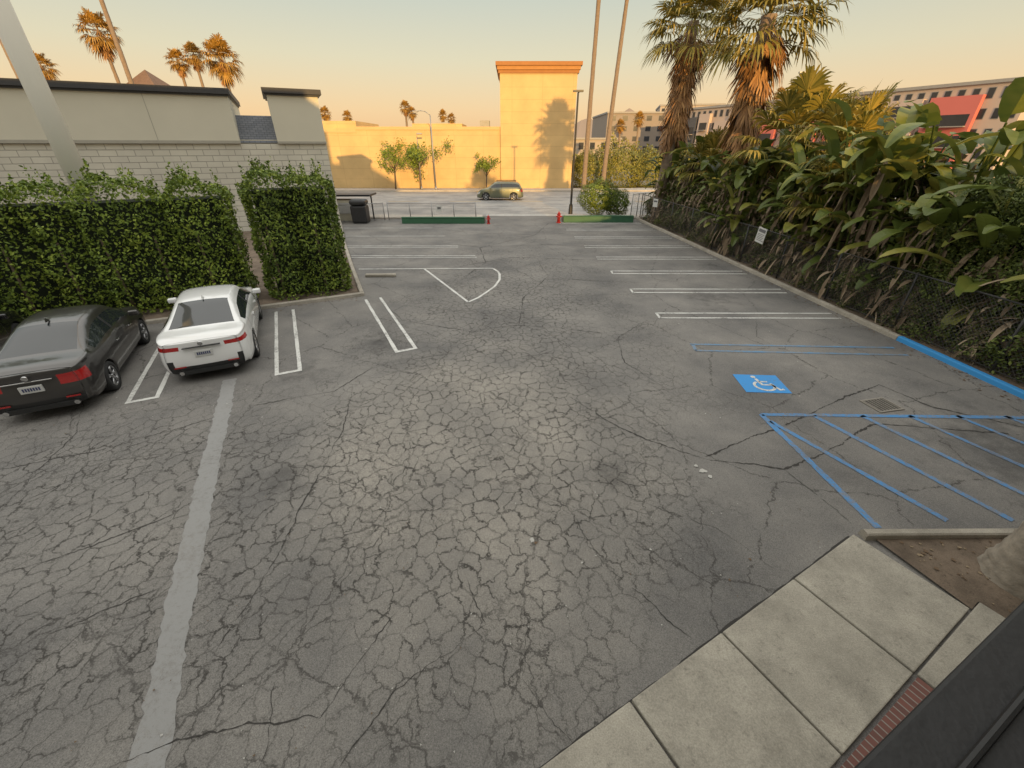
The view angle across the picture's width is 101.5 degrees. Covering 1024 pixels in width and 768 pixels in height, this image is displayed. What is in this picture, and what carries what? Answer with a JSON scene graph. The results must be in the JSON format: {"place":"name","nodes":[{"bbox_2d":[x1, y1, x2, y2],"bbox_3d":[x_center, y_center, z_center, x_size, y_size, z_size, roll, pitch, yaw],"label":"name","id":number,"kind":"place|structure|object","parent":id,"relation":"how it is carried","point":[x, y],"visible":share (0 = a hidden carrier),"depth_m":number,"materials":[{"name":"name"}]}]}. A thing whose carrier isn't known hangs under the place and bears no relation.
{"place":"outdoors","nodes":[
{"label":"outdoors","id":0,"kind":"place"},
{"bbox_2d":[99,0,133,83],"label":"palm tree","id":1,"kind":"object","parent":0,"point":[117,44],"visible":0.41,"depth_m":39.19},
{"bbox_2d":[335,188,655,191],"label":"street sidewalk","id":2,"kind":"structure","parent":0,"point":[467,190],"depth_m":49.14,"materials":[{"name":"concrete"}]},
{"bbox_2d":[376,141,408,188],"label":"street tree","id":3,"kind":"object","parent":2,"relation":"on","point":[395,159],"visible":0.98,"depth_m":48.51,"materials":[{"name":"green plant"}]},
{"bbox_2d":[387,137,454,188],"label":"street tree","id":4,"kind":"object","parent":2,"relation":"on","point":[412,153],"visible":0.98,"depth_m":48.32,"materials":[{"name":"green plant"}]},
{"bbox_2d":[473,152,499,186],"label":"street tree","id":5,"kind":"object","parent":2,"relation":"on","point":[486,165],"visible":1,"depth_m":48.75,"materials":[{"name":"green plant"}]},
{"bbox_2d":[370,215,650,218],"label":"street sidewalk","id":6,"kind":"structure","parent":0,"point":[390,217],"depth_m":31.08,"materials":[{"name":"concrete"}]},
{"bbox_2d":[0,216,1023,767],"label":"parking lot pavement","id":7,"kind":"structure","parent":0,"point":[376,538],"depth_m":6.40,"materials":[{"name":"asphalt"}]},
{"bbox_2d":[0,310,23,347],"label":"parked car","id":8,"kind":"object","parent":7,"relation":"on","point":[10,320],"visible":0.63,"depth_m":10.67,"materials":[{"name":"black paint"}]},
{"bbox_2d":[0,304,149,416],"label":"parked car","id":9,"kind":"object","parent":7,"relation":"on","point":[61,357],"visible":1,"depth_m":8.50,"materials":[{"name":"paint"}]},
{"bbox_2d":[0,143,340,230],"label":"block wall","id":10,"kind":"structure","parent":7,"relation":"on","point":[141,161],"depth_m":23.29,"materials":[{"name":"brick"}]},
{"bbox_2d":[0,88,326,143],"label":"stucco","id":11,"kind":"object","parent":10,"relation":"on","point":[104,117],"visible":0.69,"depth_m":22.18,"materials":[{"name":"paint"}]},
{"bbox_2d":[0,78,320,107],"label":"parapet cap","id":12,"kind":"object","parent":11,"relation":"on","point":[101,86],"visible":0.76,"depth_m":21.62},
{"bbox_2d":[235,115,277,142],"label":"shingle roof","id":13,"kind":"structure","parent":11,"relation":"attached to","point":[250,127],"depth_m":25.21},
{"bbox_2d":[126,378,236,767],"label":"asphalt patch","id":14,"kind":"object","parent":7,"relation":"on","point":[158,706],"visible":1,"depth_m":4.82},
{"bbox_2d":[156,284,262,375],"bbox_3d":[-7.968,-1.849,11.219,2.245,1.495,5.060,-14,32,-23],"label":"parked car","id":15,"kind":"object","parent":7,"relation":"on","point":[209,328],"visible":1,"depth_m":9.71,"materials":[{"name":"white paint"}]},
{"bbox_2d":[140,228,358,319],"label":"hedge bed dirt","id":16,"kind":"structure","parent":7,"relation":"on","point":[264,297],"depth_m":15.34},
{"bbox_2d":[0,0,99,200],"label":"sign pylon","id":17,"kind":"object","parent":16,"relation":"on","point":[23,59],"visible":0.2,"depth_m":11.50,"materials":[{"name":"metal"}]},
{"bbox_2d":[0,158,261,318],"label":"hedge","id":18,"kind":"object","parent":16,"relation":"on","point":[154,249],"visible":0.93,"depth_m":12.36,"materials":[{"name":"green plant"}]},
{"bbox_2d":[234,156,352,299],"bbox_3d":[-7.276,-5.239,14.174,2.990,4.462,2.142,-14,32,-23],"label":"hedge","id":19,"kind":"object","parent":16,"relation":"on","point":[304,250],"visible":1,"depth_m":13.92,"materials":[{"name":"green plant"}]},
{"bbox_2d":[146,292,363,324],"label":"curb","id":20,"kind":"structure","parent":7,"relation":"on","point":[268,306],"depth_m":14.20,"materials":[{"name":"concrete"}]},
{"bbox_2d":[340,223,362,291],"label":"side kerb","id":21,"kind":"structure","parent":7,"relation":"on","point":[358,284],"depth_m":17.89,"materials":[{"name":"concrete"}]},
{"bbox_2d":[336,192,375,220],"bbox_3d":[-11.650,-12.800,30.172,3.500,1.740,1.700,0,30,0],"label":"kiosk shelter","id":22,"kind":"object","parent":7,"relation":"on","point":[340,202],"visible":0.46,"depth_m":29.65,"materials":[{"name":"beige paint"}]},
{"bbox_2d":[349,199,370,223],"bbox_3d":[-10.500,-11.934,28.875,1.100,1.520,0.970,0,30,0],"label":"trash can","id":23,"kind":"object","parent":7,"relation":"on","point":[359,210],"visible":1,"depth_m":28.53,"materials":[{"name":"black plastic"}]},
{"bbox_2d":[386,202,475,219],"bbox_3d":[-5.750,-12.392,30.001,6.360,1.200,0.060,0,30,0],"label":"chain link fence","id":24,"kind":"object","parent":7,"relation":"on","point":[431,210],"visible":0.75,"depth_m":29.95,"materials":[{"name":"metal"}]},
{"bbox_2d":[401,217,485,223],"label":"green planter wall","id":25,"kind":"structure","parent":7,"relation":"on","point":[443,220],"depth_m":28.80,"materials":[{"name":"paint"}]},
{"bbox_2d":[0,227,1020,767],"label":"pavement cracks","id":26,"kind":"object","parent":7,"relation":"on","point":[728,625],"visible":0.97,"depth_m":5.43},
{"bbox_2d":[65,225,1020,758],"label":"litter specks","id":27,"kind":"object","parent":7,"relation":"on","point":[695,465],"visible":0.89,"depth_m":6.95,"materials":[{"name":"white plant"}]},
{"bbox_2d":[125,222,1023,527],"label":"parking markings","id":28,"kind":"object","parent":7,"relation":"on","point":[775,426],"visible":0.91,"depth_m":8.35,"materials":[{"name":"white paint"}]},
{"bbox_2d":[561,215,633,222],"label":"green planter wall","id":29,"kind":"structure","parent":7,"relation":"on","point":[600,218],"depth_m":29.24,"materials":[{"name":"paint"}]},
{"bbox_2d":[576,176,620,214],"bbox_3d":[6.390,-13.687,30.631,3.384,2.761,2.306,0,30,0],"label":"bush","id":30,"kind":"object","parent":7,"relation":"on","point":[595,200],"visible":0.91,"depth_m":30.14,"materials":[{"name":"green plant"}]},
{"bbox_2d":[603,189,630,214],"bbox_3d":[7.688,-13.400,30.898,2.252,2.015,1.704,0,30,0],"label":"bush","id":31,"kind":"object","parent":7,"relation":"on","point":[624,202],"visible":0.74,"depth_m":30.50,"materials":[{"name":"green plant"}]},
{"bbox_2d":[733,374,790,392],"bbox_3d":[5.655,-0.016,9.477,1.001,0.004,0.823,2,30,3],"label":"accessible parking symbol","id":32,"kind":"object","parent":7,"relation":"on","point":[764,383],"visible":1,"depth_m":9.47,"materials":[{"name":"blue paint"}]},
{"bbox_2d":[635,217,901,339],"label":"concrete kerb","id":33,"kind":"structure","parent":7,"relation":"on","point":[871,325],"depth_m":15.28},
{"bbox_2d":[859,397,904,412],"bbox_3d":[7.680,0.434,8.686,0.600,0.021,0.480,-6,30,-10],"label":"drain grate","id":34,"kind":"object","parent":7,"relation":"on","point":[881,405],"visible":1,"depth_m":8.68,"materials":[{"name":"metal"}]},
{"bbox_2d":[840,677,932,767],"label":"brick edging","id":35,"kind":"object","parent":7,"relation":"on","point":[915,694],"visible":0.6,"depth_m":3.90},
{"bbox_2d":[858,528,1016,540],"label":"planter kerb","id":36,"kind":"structure","parent":7,"relation":"on","point":[869,534],"depth_m":5.69,"materials":[{"name":"concrete"}]},
{"bbox_2d":[876,538,1023,617],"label":"planter dirt","id":37,"kind":"structure","parent":7,"relation":"on","point":[973,589],"depth_m":5.32,"materials":[{"name":"soil"}]},
{"bbox_2d":[900,540,1010,611],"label":"leaf litter","id":38,"kind":"object","parent":37,"relation":"on","point":[953,559],"visible":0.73,"depth_m":5.46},
{"bbox_2d":[977,521,1023,599],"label":"palm tree","id":39,"kind":"object","parent":37,"relation":"on","point":[1001,564],"visible":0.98,"depth_m":5.04,"materials":[{"name":"grey plant"}]},
{"bbox_2d":[896,336,1023,398],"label":"blue kerb","id":40,"kind":"structure","parent":7,"relation":"on","point":[994,381],"depth_m":9.98,"materials":[{"name":"paint"}]},
{"bbox_2d":[0,0,1023,126],"label":"sky","id":41,"kind":"structure","parent":0,"point":[365,58],"materials":[{"name":"orange"}]},
{"bbox_2d":[500,73,577,187],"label":"tower","id":42,"kind":"structure","parent":0,"point":[537,116],"depth_m":48.31,"materials":[{"name":"paint"}]},
{"bbox_2d":[495,61,582,81],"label":"cornice","id":43,"kind":"structure","parent":42,"relation":"attached to","point":[538,66],"depth_m":45.33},
{"bbox_2d":[572,138,621,166],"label":"distant warehouse","id":44,"kind":"structure","parent":0,"point":[594,143],"depth_m":103.36,"materials":[{"name":"white concrete"}]},
{"bbox_2d":[574,108,634,137],"bbox_3d":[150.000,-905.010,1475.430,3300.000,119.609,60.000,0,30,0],"label":"hills","id":45,"kind":"structure","parent":0,"point":[581,128],"depth_m":1485.29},
{"bbox_2d":[336,192,895,215],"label":"street","id":46,"kind":"structure","parent":0,"point":[544,199],"depth_m":39.03,"materials":[{"name":"asphalt"}]},
{"bbox_2d":[477,180,522,199],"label":"suv","id":47,"kind":"object","parent":46,"relation":"on","point":[512,189],"visible":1,"depth_m":40.79,"materials":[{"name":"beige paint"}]},
{"bbox_2d":[369,207,646,207],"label":"road markings","id":48,"kind":"object","parent":46,"relation":"on","point":[493,207],"visible":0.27,"depth_m":36.47,"materials":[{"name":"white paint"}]},
{"bbox_2d":[568,90,583,213],"bbox_3d":[4.620,-16.957,31.081,0.700,8.060,0.338,0,30,0],"label":"street lamp","id":49,"kind":"object","parent":46,"relation":"on","point":[570,211],"visible":1,"depth_m":31.05,"materials":[{"name":"black metal"}]},
{"bbox_2d":[571,164,678,187],"bbox_3d":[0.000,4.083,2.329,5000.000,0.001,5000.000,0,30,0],"label":"ground","id":50,"kind":"structure","parent":0,"point":[617,182],"depth_m":66.71,"materials":[{"name":"concrete"}]},
{"bbox_2d":[33,51,60,79],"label":"palm tree","id":51,"kind":"object","parent":50,"relation":"on","point":[40,58],"visible":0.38,"depth_m":52.23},
{"bbox_2d":[72,6,125,82],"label":"palm tree","id":52,"kind":"object","parent":50,"relation":"on","point":[104,45],"visible":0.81,"depth_m":46.48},
{"bbox_2d":[126,70,170,85],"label":"pyramid roof house","id":53,"kind":"structure","parent":50,"relation":"on","point":[145,77],"depth_m":49.62,"materials":[{"name":"beige paint"}]},
{"bbox_2d":[162,48,192,85],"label":"palm tree","id":54,"kind":"object","parent":50,"relation":"on","point":[181,69],"visible":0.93,"depth_m":55.64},
{"bbox_2d":[181,40,205,86],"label":"palm tree","id":55,"kind":"object","parent":50,"relation":"on","point":[195,61],"visible":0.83,"depth_m":55.44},
{"bbox_2d":[199,32,244,90],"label":"palm tree","id":56,"kind":"object","parent":50,"relation":"on","point":[224,70],"visible":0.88,"depth_m":43.60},
{"bbox_2d":[322,121,500,187],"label":"walls","id":57,"kind":"structure","parent":50,"relation":"on","point":[354,148],"depth_m":50.07,"materials":[{"name":"paint"}]},
{"bbox_2d":[581,0,600,188],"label":"palm tree","id":58,"kind":"object","parent":50,"relation":"on","point":[590,99],"visible":0.98,"depth_m":46.02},
{"bbox_2d":[571,146,613,187],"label":"roadside bush","id":59,"kind":"object","parent":50,"relation":"on","point":[579,160],"visible":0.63,"depth_m":52.39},
{"bbox_2d":[600,0,628,187],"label":"palm tree","id":60,"kind":"object","parent":50,"relation":"on","point":[610,122],"visible":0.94,"depth_m":46.03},
{"bbox_2d":[596,147,648,187],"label":"roadside bush","id":61,"kind":"object","parent":50,"relation":"on","point":[619,170],"visible":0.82,"depth_m":52.45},
{"bbox_2d":[591,112,665,163],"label":"parking structure","id":62,"kind":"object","parent":50,"relation":"on","point":[648,132],"visible":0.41,"depth_m":120.11,"materials":[{"name":"beige concrete"}]},
{"bbox_2d":[612,115,664,160],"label":"windows","id":63,"kind":"structure","parent":62,"relation":"in","point":[625,117],"depth_m":119.57,"materials":[{"name":"grey glass"}]},
{"bbox_2d":[627,147,678,187],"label":"roadside bush","id":64,"kind":"object","parent":50,"relation":"on","point":[640,184],"visible":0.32,"depth_m":53.45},
{"bbox_2d":[643,149,689,218],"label":"bird of paradise plant","id":65,"kind":"object","parent":50,"relation":"on","point":[668,171],"visible":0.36,"depth_m":27.68,"materials":[{"name":"green plant"}]},
{"bbox_2d":[658,141,706,210],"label":"bird of paradise plant","id":66,"kind":"object","parent":50,"relation":"on","point":[682,144],"visible":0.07,"depth_m":25.92,"materials":[{"name":"green plant"}]},
{"bbox_2d":[669,152,720,229],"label":"bird of paradise plant","id":67,"kind":"object","parent":50,"relation":"on","point":[681,176],"visible":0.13,"depth_m":24.56,"materials":[{"name":"green plant"}]},
{"bbox_2d":[572,131,849,173],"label":"distant trees","id":68,"kind":"object","parent":50,"relation":"on","point":[622,143],"visible":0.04,"depth_m":76.38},
{"bbox_2d":[689,156,743,242],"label":"bird of paradise plant","id":69,"kind":"object","parent":50,"relation":"on","point":[714,170],"visible":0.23,"depth_m":22.36,"materials":[{"name":"green plant"}]},
{"bbox_2d":[705,138,774,179],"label":"bird of paradise plant","id":70,"kind":"object","parent":50,"relation":"on","point":[766,142],"visible":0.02,"depth_m":20.28,"materials":[{"name":"green plant"}]},
{"bbox_2d":[697,149,793,253],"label":"bird of paradise plant","id":71,"kind":"object","parent":50,"relation":"on","point":[740,176],"visible":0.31,"depth_m":19.67,"materials":[{"name":"green plant"}]},
{"bbox_2d":[643,180,869,298],"bbox_3d":[12.801,-8.865,22.032,5.792,3.101,19.482,-2,30,-4],"label":"vine thicket","id":72,"kind":"object","parent":50,"relation":"on","point":[659,222],"visible":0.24,"depth_m":19.51,"materials":[{"name":"green plant"}]},
{"bbox_2d":[713,154,807,257],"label":"bird of paradise plant","id":73,"kind":"object","parent":50,"relation":"on","point":[761,170],"visible":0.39,"depth_m":19.13,"materials":[{"name":"green plant"}]},
{"bbox_2d":[739,129,824,258],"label":"bird of paradise plant","id":74,"kind":"object","parent":50,"relation":"on","point":[777,166],"visible":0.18,"depth_m":18.26,"materials":[{"name":"green plant"}]},
{"bbox_2d":[739,129,824,186],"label":"bird of paradise plant","id":75,"kind":"object","parent":50,"relation":"on","point":[761,149],"visible":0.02,"depth_m":18.99,"materials":[{"name":"green plant"}]},
{"bbox_2d":[754,182,827,270],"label":"bird of paradise plant","id":76,"kind":"object","parent":50,"relation":"on","point":[773,185],"visible":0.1,"depth_m":17.29,"materials":[{"name":"green plant"}]},
{"bbox_2d":[775,150,847,221],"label":"bird of paradise plant","id":77,"kind":"object","parent":50,"relation":"on","point":[790,185],"visible":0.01,"depth_m":16.51,"materials":[{"name":"green plant"}]},
{"bbox_2d":[756,141,876,280],"bbox_3d":[10.961,-6.124,16.045,4.204,5.581,3.562,-18,34,-28],"label":"bird of paradise plant","id":78,"kind":"object","parent":50,"relation":"on","point":[799,158],"visible":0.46,"depth_m":15.96,"materials":[{"name":"green plant"}]},
{"bbox_2d":[765,145,878,271],"bbox_3d":[12.451,-6.758,16.886,4.114,5.072,4.446,-3,30,-5],"label":"bird of paradise plant","id":79,"kind":"object","parent":50,"relation":"on","point":[818,191],"visible":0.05,"depth_m":16.20,"materials":[{"name":"green plant"}]},
{"bbox_2d":[776,122,872,183],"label":"bird of paradise plant","id":80,"kind":"object","parent":50,"relation":"on","point":[813,143],"visible":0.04,"depth_m":16.28,"materials":[{"name":"green plant"}]},
{"bbox_2d":[648,158,1023,366],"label":"dry leaf thicket","id":81,"kind":"object","parent":50,"relation":"on","point":[857,259],"visible":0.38,"depth_m":12.97,"materials":[{"name":"plant"}]},
{"bbox_2d":[690,77,1023,177],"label":"walls","id":82,"kind":"structure","parent":50,"relation":"on","point":[986,121],"depth_m":58.92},
{"bbox_2d":[684,94,986,168],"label":"bays and balconies","id":83,"kind":"object","parent":82,"relation":"attached to","point":[958,114],"visible":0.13,"depth_m":60.56,"materials":[{"name":"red paint"}]},
{"bbox_2d":[692,86,1015,158],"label":"windows","id":84,"kind":"structure","parent":82,"relation":"attached to","point":[989,95],"depth_m":58.85,"materials":[{"name":"black glass"}]},
{"bbox_2d":[780,127,962,287],"bbox_3d":[12.125,-5.798,15.186,4.450,5.980,4.134,20,35,31],"label":"bird of paradise plant","id":85,"kind":"object","parent":50,"relation":"on","point":[833,141],"visible":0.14,"depth_m":14.33,"materials":[{"name":"green plant"}]},
{"bbox_2d":[801,131,951,295],"bbox_3d":[12.115,-5.414,14.584,4.664,5.817,4.109,-23,37,-35],"label":"bird of paradise plant","id":86,"kind":"object","parent":50,"relation":"on","point":[915,153],"visible":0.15,"depth_m":13.14,"materials":[{"name":"green plant"}]},
{"bbox_2d":[790,98,978,304],"bbox_3d":[11.440,-5.846,14.155,4.687,6.362,4.337,25,38,37],"label":"bird of paradise plant","id":87,"kind":"object","parent":50,"relation":"on","point":[869,150],"visible":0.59,"depth_m":13.12,"materials":[{"name":"green plant"}]},
{"bbox_2d":[827,131,998,313],"bbox_3d":[12.126,-4.322,12.711,3.743,5.816,4.417,0,30,-1],"label":"bird of paradise plant","id":88,"kind":"object","parent":50,"relation":"on","point":[904,163],"visible":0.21,"depth_m":12.10,"materials":[{"name":"green plant"}]},
{"bbox_2d":[813,174,1023,382],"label":"vine thicket","id":89,"kind":"object","parent":50,"relation":"on","point":[1016,205],"visible":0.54,"depth_m":10.64,"materials":[{"name":"green plant"}]},
{"bbox_2d":[837,187,1020,317],"bbox_3d":[11.813,-3.865,12.875,3.565,4.537,3.838,6,30,11],"label":"bird of paradise plant","id":90,"kind":"object","parent":50,"relation":"on","point":[958,201],"visible":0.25,"depth_m":12.46,"materials":[{"name":"green plant"}]},
{"bbox_2d":[840,99,1023,202],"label":"bird of paradise plant","id":91,"kind":"object","parent":50,"relation":"on","point":[930,112],"visible":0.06,"depth_m":12.78,"materials":[{"name":"green plant"}]},
{"bbox_2d":[864,176,1016,327],"bbox_3d":[12.081,-3.287,11.806,3.930,4.559,3.462,-25,38,-37],"label":"bird of paradise plant","id":92,"kind":"object","parent":50,"relation":"on","point":[925,202],"visible":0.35,"depth_m":11.38,"materials":[{"name":"green plant"}]},
{"bbox_2d":[879,164,1023,348],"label":"bird of paradise plant","id":93,"kind":"object","parent":50,"relation":"on","point":[990,227],"visible":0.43,"depth_m":10.33,"materials":[{"name":"green plant"}]},
{"bbox_2d":[882,77,1023,229],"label":"bird of paradise plant","id":94,"kind":"object","parent":50,"relation":"on","point":[1011,101],"visible":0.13,"depth_m":11.53,"materials":[{"name":"green plant"}]},
{"bbox_2d":[946,132,1007,212],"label":"bird of paradise plant","id":95,"kind":"object","parent":50,"relation":"on","point":[981,136],"visible":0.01,"depth_m":11.50,"materials":[{"name":"green plant"}]},
{"bbox_2d":[960,153,1023,277],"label":"bird of paradise plant","id":96,"kind":"object","parent":50,"relation":"on","point":[1016,164],"visible":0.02,"depth_m":10.46,"materials":[{"name":"green plant"}]},
{"bbox_2d":[655,103,725,111],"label":"office block","id":97,"kind":"structure","parent":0,"point":[660,108],"depth_m":123.32,"materials":[{"name":"beige concrete"}]},
{"bbox_2d":[541,535,1004,767],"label":"sidewalk","id":98,"kind":"structure","parent":0,"point":[818,663],"depth_m":4.23,"materials":[{"name":"concrete"}]},
{"bbox_2d":[640,218,1023,389],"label":"verge dirt","id":99,"kind":"structure","parent":0,"point":[1013,382],"depth_m":11.85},
{"bbox_2d":[639,0,742,220],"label":"palm tree","id":100,"kind":"object","parent":99,"relation":"on","point":[686,55],"visible":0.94,"depth_m":24.76,"materials":[{"name":"plant"}]},
{"bbox_2d":[671,126,728,184],"bbox_3d":[11.601,-12.258,25.199,4.162,5.726,4.446,0,30,0],"label":"fan palm","id":101,"kind":"object","parent":99,"relation":"on","point":[711,140],"visible":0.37,"depth_m":23.90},
{"bbox_2d":[690,0,850,199],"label":"palm tree","id":102,"kind":"object","parent":99,"relation":"on","point":[755,75],"visible":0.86,"depth_m":19.72,"materials":[{"name":"plant"}]},
{"bbox_2d":[721,64,869,184],"bbox_3d":[12.474,-9.700,18.854,5.488,7.568,5.673,26,39,38],"label":"fan palm","id":103,"kind":"object","parent":99,"relation":"on","point":[808,92],"visible":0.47,"depth_m":17.12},
{"bbox_2d":[639,194,1023,383],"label":"chain link fence","id":104,"kind":"object","parent":99,"relation":"on","point":[1016,332],"visible":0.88,"depth_m":12.28,"materials":[{"name":"metal"}]},
{"bbox_2d":[777,136,892,232],"bbox_3d":[11.953,-6.277,15.426,3.887,5.019,4.019,11,32,19],"label":"fan palm","id":105,"kind":"object","parent":99,"relation":"on","point":[836,165],"visible":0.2,"depth_m":14.50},
{"bbox_2d":[764,79,917,188],"bbox_3d":[13.186,-8.342,17.194,5.200,6.854,5.031,10,31,17],"label":"fan palm","id":106,"kind":"object","parent":99,"relation":"on","point":[865,115],"visible":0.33,"depth_m":15.48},
{"bbox_2d":[671,200,1023,362],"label":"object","id":107,"kind":"object","parent":99,"relation":"on","point":[927,324],"visible":0.02,"depth_m":11.15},
{"bbox_2d":[641,203,1023,364],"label":"dry brush","id":108,"kind":"object","parent":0,"point":[717,227],"visible":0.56,"depth_m":13.95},
{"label":"walls","id":109,"kind":"object","parent":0,"visible":0},
{"bbox_2d":[854,601,1023,767],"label":"window sill","id":110,"kind":"structure","parent":109,"relation":"attached to","point":[967,711],"depth_m":0.50,"materials":[{"name":"concrete"}]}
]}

